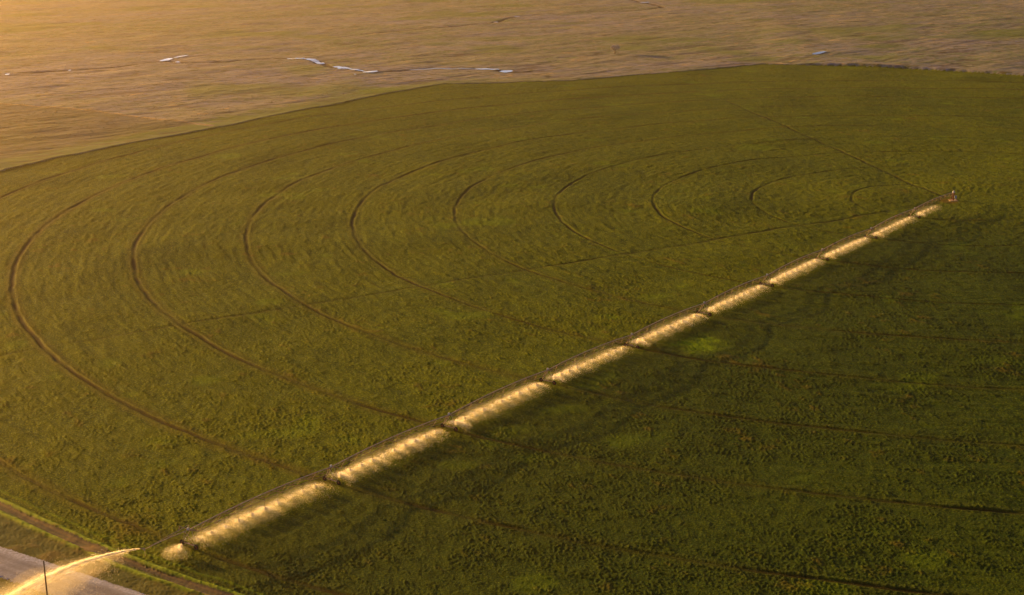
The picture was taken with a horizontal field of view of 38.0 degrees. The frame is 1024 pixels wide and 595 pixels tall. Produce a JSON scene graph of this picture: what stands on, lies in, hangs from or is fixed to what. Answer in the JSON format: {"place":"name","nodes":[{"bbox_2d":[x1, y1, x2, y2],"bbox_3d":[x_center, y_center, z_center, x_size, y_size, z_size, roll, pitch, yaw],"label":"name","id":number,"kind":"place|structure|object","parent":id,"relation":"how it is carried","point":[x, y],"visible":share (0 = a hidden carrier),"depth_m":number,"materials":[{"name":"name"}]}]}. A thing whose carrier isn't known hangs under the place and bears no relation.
{"place":"outdoors","nodes":[
{"label":"outdoors","id":0,"kind":"place"},
{"bbox_2d":[4,548,131,594],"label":"spray mist","id":1,"kind":"structure","parent":0,"point":[75,578],"depth_m":368.93,"materials":[{"name":"liquid"}]},
{"bbox_2d":[0,546,145,594],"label":"gravel road","id":2,"kind":"structure","parent":0,"point":[13,563],"depth_m":380.56,"materials":[{"name":"grey gravel"}]},
{"bbox_2d":[0,501,233,594],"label":"dirt track","id":3,"kind":"structure","parent":0,"point":[72,538],"depth_m":397.60,"materials":[{"name":"soil"}]},
{"bbox_2d":[0,498,243,594],"bbox_3d":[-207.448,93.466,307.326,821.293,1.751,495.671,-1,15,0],"label":"grass verge","id":4,"kind":"object","parent":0,"point":[18,534],"depth_m":390.97,"materials":[{"name":"green plant"}]},
{"bbox_2d":[43,560,47,594],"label":"utility pole","id":5,"kind":"object","parent":4,"relation":"on","point":[45,578],"visible":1,"depth_m":358.06,"materials":[{"name":"brown wood"}]},
{"bbox_2d":[5,2,825,74],"bbox_3d":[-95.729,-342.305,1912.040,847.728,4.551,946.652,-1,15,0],"label":"stream water","id":6,"kind":"structure","parent":0,"point":[318,62],"depth_m":1547.43,"materials":[{"name":"white liquid"}]},
{"bbox_2d":[0,64,1023,594],"bbox_3d":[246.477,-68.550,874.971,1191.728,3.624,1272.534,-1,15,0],"label":"crop field","id":7,"kind":"structure","parent":0,"point":[196,328],"depth_m":578.99,"materials":[{"name":"green plant"}]},
{"bbox_2d":[140,191,957,549],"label":"pivot irrigator","id":8,"kind":"object","parent":7,"relation":"on","point":[544,373],"visible":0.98,"depth_m":512.15,"materials":[{"name":"grey metal"}]},
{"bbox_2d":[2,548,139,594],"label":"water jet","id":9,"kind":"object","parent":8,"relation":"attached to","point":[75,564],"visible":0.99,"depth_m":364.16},
{"bbox_2d":[163,544,185,561],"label":"water spray","id":10,"kind":"object","parent":8,"relation":"attached to","point":[180,546],"visible":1,"depth_m":392.72,"materials":[{"name":"white liquid"}]},
{"bbox_2d":[188,471,350,548],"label":"water spray","id":11,"kind":"object","parent":8,"relation":"attached to","point":[258,510],"visible":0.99,"depth_m":415.22,"materials":[{"name":"white liquid"}]},
{"bbox_2d":[329,419,470,481],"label":"water spray","id":12,"kind":"object","parent":8,"relation":"attached to","point":[372,460],"visible":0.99,"depth_m":460.83,"materials":[{"name":"white liquid"}]},
{"bbox_2d":[441,374,565,428],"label":"water spray","id":13,"kind":"object","parent":8,"relation":"attached to","point":[535,385],"visible":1,"depth_m":502.84,"materials":[{"name":"white liquid"}]},
{"bbox_2d":[545,339,647,382],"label":"water spray","id":14,"kind":"object","parent":8,"relation":"attached to","point":[586,364],"visible":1,"depth_m":541.41,"materials":[{"name":"white liquid"}]},
{"bbox_2d":[628,307,715,344],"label":"water spray","id":15,"kind":"object","parent":8,"relation":"attached to","point":[658,332],"visible":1,"depth_m":587.83,"materials":[{"name":"white liquid"}]},
{"bbox_2d":[699,279,781,313],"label":"water spray","id":16,"kind":"object","parent":8,"relation":"attached to","point":[742,294],"visible":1,"depth_m":631.01,"materials":[{"name":"white liquid"}]},
{"bbox_2d":[763,253,834,284],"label":"water spray","id":17,"kind":"object","parent":8,"relation":"attached to","point":[796,270],"visible":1,"depth_m":672.75,"materials":[{"name":"white liquid"}]},
{"bbox_2d":[818,232,886,257],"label":"water spray","id":18,"kind":"object","parent":8,"relation":"attached to","point":[842,248],"visible":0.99,"depth_m":714.27,"materials":[{"name":"white liquid"}]},
{"bbox_2d":[871,212,926,236],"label":"water spray","id":19,"kind":"object","parent":8,"relation":"attached to","point":[899,221],"visible":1,"depth_m":760.07,"materials":[{"name":"white liquid"}]},
{"bbox_2d":[916,205,941,215],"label":"water spray","id":20,"kind":"object","parent":8,"relation":"attached to","point":[928,209],"visible":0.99,"depth_m":791.86,"materials":[{"name":"white liquid"}]},
{"bbox_2d":[0,0,1023,170],"bbox_3d":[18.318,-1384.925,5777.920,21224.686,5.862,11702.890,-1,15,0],"label":"grassland","id":21,"kind":"structure","parent":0,"point":[18,149],"depth_m":1690.70,"materials":[{"name":"brown plant"}]},
{"bbox_2d":[611,44,619,53],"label":"bare tree","id":22,"kind":"object","parent":21,"relation":"on","point":[614,47],"visible":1,"depth_m":1608.79,"materials":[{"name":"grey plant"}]}
]}

